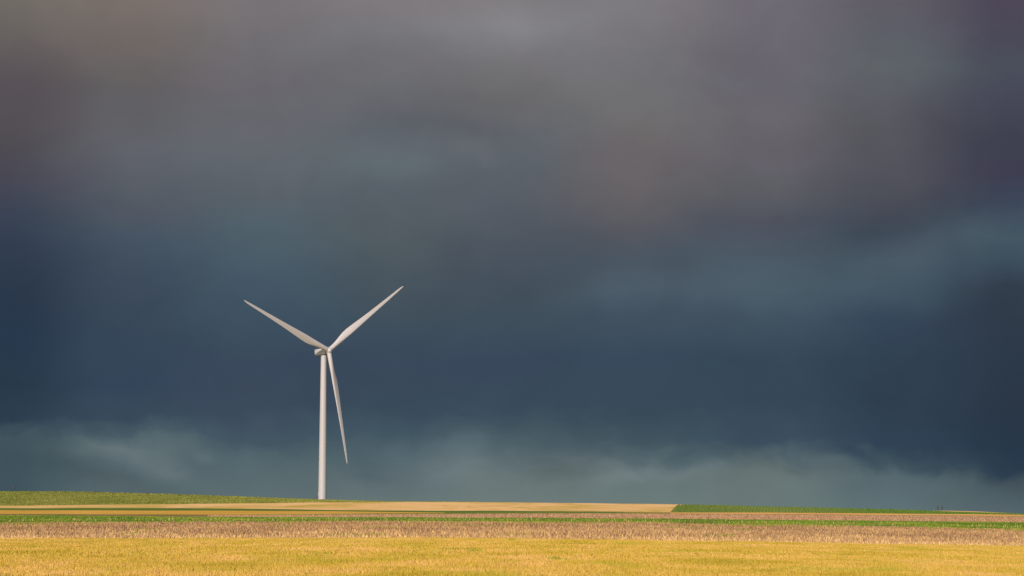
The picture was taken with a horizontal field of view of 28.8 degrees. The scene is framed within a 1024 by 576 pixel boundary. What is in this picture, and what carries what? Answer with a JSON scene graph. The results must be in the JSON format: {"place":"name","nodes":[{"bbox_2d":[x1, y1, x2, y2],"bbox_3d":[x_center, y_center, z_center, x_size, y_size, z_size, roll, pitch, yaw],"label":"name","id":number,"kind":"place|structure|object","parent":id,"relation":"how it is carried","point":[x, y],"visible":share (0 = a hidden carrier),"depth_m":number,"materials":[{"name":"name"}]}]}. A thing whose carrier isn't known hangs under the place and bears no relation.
{"place":"outdoors","nodes":[
{"label":"outdoors","id":0,"kind":"place"},
{"bbox_2d":[0,514,334,515],"bbox_3d":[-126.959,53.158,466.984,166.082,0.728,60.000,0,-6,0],"label":"ploughed strip","id":1,"kind":"object","parent":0,"point":[106,515],"visible":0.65,"depth_m":475.69,"materials":[{"name":"soil"}]},
{"bbox_2d":[0,510,441,514],"bbox_3d":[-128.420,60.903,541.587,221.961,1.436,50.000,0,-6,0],"label":"golden field","id":2,"kind":"structure","parent":0,"point":[155,512],"depth_m":541.78,"materials":[{"name":"plant"}]},
{"bbox_2d":[0,491,455,505],"bbox_3d":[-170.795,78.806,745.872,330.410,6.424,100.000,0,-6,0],"label":"grass hill","id":3,"kind":"structure","parent":0,"point":[101,501],"depth_m":741.56,"materials":[{"name":"green plant"}]},
{"bbox_2d":[244,286,402,499],"bbox_3d":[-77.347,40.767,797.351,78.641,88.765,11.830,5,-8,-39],"label":"wind turbine","id":4,"kind":"object","parent":3,"relation":"on","point":[324,352],"visible":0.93,"depth_m":797.95,"materials":[{"name":"paint"}]},
{"bbox_2d":[114,513,480,514],"bbox_3d":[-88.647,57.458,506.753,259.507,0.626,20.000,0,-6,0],"label":"field margin","id":5,"kind":"object","parent":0,"point":[307,514],"visible":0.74,"depth_m":509.82,"materials":[{"name":"green plant"}]},
{"bbox_2d":[0,508,603,512],"bbox_3d":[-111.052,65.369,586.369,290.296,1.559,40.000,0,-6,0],"label":"green strip","id":6,"kind":"object","parent":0,"point":[174,509],"visible":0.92,"depth_m":587.26,"materials":[{"name":"green plant"}]},
{"bbox_2d":[0,502,678,511],"bbox_3d":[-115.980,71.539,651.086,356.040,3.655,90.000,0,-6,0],"label":"straw field","id":7,"kind":"structure","parent":0,"point":[469,506],"depth_m":647.40,"materials":[{"name":"beige plant"}]},
{"bbox_2d":[4,517,1018,528],"bbox_3d":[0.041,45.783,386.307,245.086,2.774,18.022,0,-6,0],"label":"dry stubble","id":8,"kind":"object","parent":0,"point":[598,520],"visible":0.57,"depth_m":385.68,"materials":[{"name":"beige plant"}]},
{"bbox_2d":[36,537,986,561],"bbox_3d":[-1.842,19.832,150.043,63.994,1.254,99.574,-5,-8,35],"label":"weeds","id":9,"kind":"object","parent":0,"point":[553,557],"visible":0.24,"depth_m":126.04,"materials":[{"name":"plant"}]},
{"bbox_2d":[0,537,1023,575],"bbox_3d":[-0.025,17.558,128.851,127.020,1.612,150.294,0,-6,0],"label":"wheat","id":10,"kind":"object","parent":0,"point":[364,556],"visible":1,"depth_m":107.23,"materials":[{"name":"yellow plant"}]},
{"bbox_2d":[0,520,1023,539],"bbox_3d":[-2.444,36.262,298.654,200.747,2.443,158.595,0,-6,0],"label":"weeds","id":11,"kind":"object","parent":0,"point":[757,524],"visible":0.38,"depth_m":348.28,"materials":[{"name":"plant"}]},
{"bbox_2d":[0,0,1023,513],"label":"sky","id":12,"kind":"structure","parent":0,"point":[761,253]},
{"bbox_2d":[0,520,1023,545],"bbox_3d":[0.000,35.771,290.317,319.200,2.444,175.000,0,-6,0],"label":"stubble field","id":13,"kind":"structure","parent":0,"point":[492,537],"depth_m":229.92,"materials":[{"name":"beige plant"}]},
{"bbox_2d":[484,512,615,512],"bbox_3d":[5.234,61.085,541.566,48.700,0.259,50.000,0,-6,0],"label":"green strip","id":14,"kind":"object","parent":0,"point":[549,512],"visible":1,"depth_m":539.15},
{"bbox_2d":[179,513,1023,521],"bbox_3d":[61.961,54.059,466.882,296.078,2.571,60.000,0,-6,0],"label":"brown field","id":15,"kind":"structure","parent":0,"point":[1010,517],"depth_m":479.25,"materials":[{"name":"brown plant"}]},
{"bbox_2d":[616,512,669,512],"bbox_3d":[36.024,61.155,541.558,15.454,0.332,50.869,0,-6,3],"label":"field margin","id":16,"kind":"object","parent":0,"point":[642,512],"visible":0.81,"depth_m":556.04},
{"bbox_2d":[671,512,1008,514],"bbox_3d":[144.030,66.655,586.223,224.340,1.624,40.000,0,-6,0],"label":"field margin","id":17,"kind":"object","parent":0,"point":[764,512],"visible":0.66,"depth_m":579.34,"materials":[{"name":"plant"}]},
{"bbox_2d":[670,512,1023,515],"bbox_3d":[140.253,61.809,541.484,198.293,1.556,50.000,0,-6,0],"label":"field margin","id":18,"kind":"object","parent":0,"point":[857,514],"visible":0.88,"depth_m":532.16,"materials":[{"name":"beige plant"}]},
{"bbox_2d":[671,504,1023,514],"bbox_3d":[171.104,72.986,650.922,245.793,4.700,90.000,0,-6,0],"label":"row crop field","id":19,"kind":"structure","parent":0,"point":[674,509],"depth_m":642.00,"materials":[{"name":"green plant"}]},
{"bbox_2d":[953,511,1019,513],"bbox_3d":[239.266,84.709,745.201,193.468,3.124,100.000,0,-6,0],"label":"straw field","id":20,"kind":"structure","parent":0,"point":[972,511],"depth_m":769.56,"materials":[{"name":"beige plant"}]},
{"bbox_3d":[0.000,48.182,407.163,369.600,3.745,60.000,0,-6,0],"label":"crop field","id":21,"kind":"structure","parent":0,"visible":0},
{"bbox_2d":[0,515,1023,529],"bbox_3d":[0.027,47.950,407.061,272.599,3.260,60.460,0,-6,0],"label":"green crop","id":22,"kind":"object","parent":21,"relation":"on","point":[70,518],"visible":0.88,"depth_m":397.17,"materials":[{"name":"green plant"}]}
]}

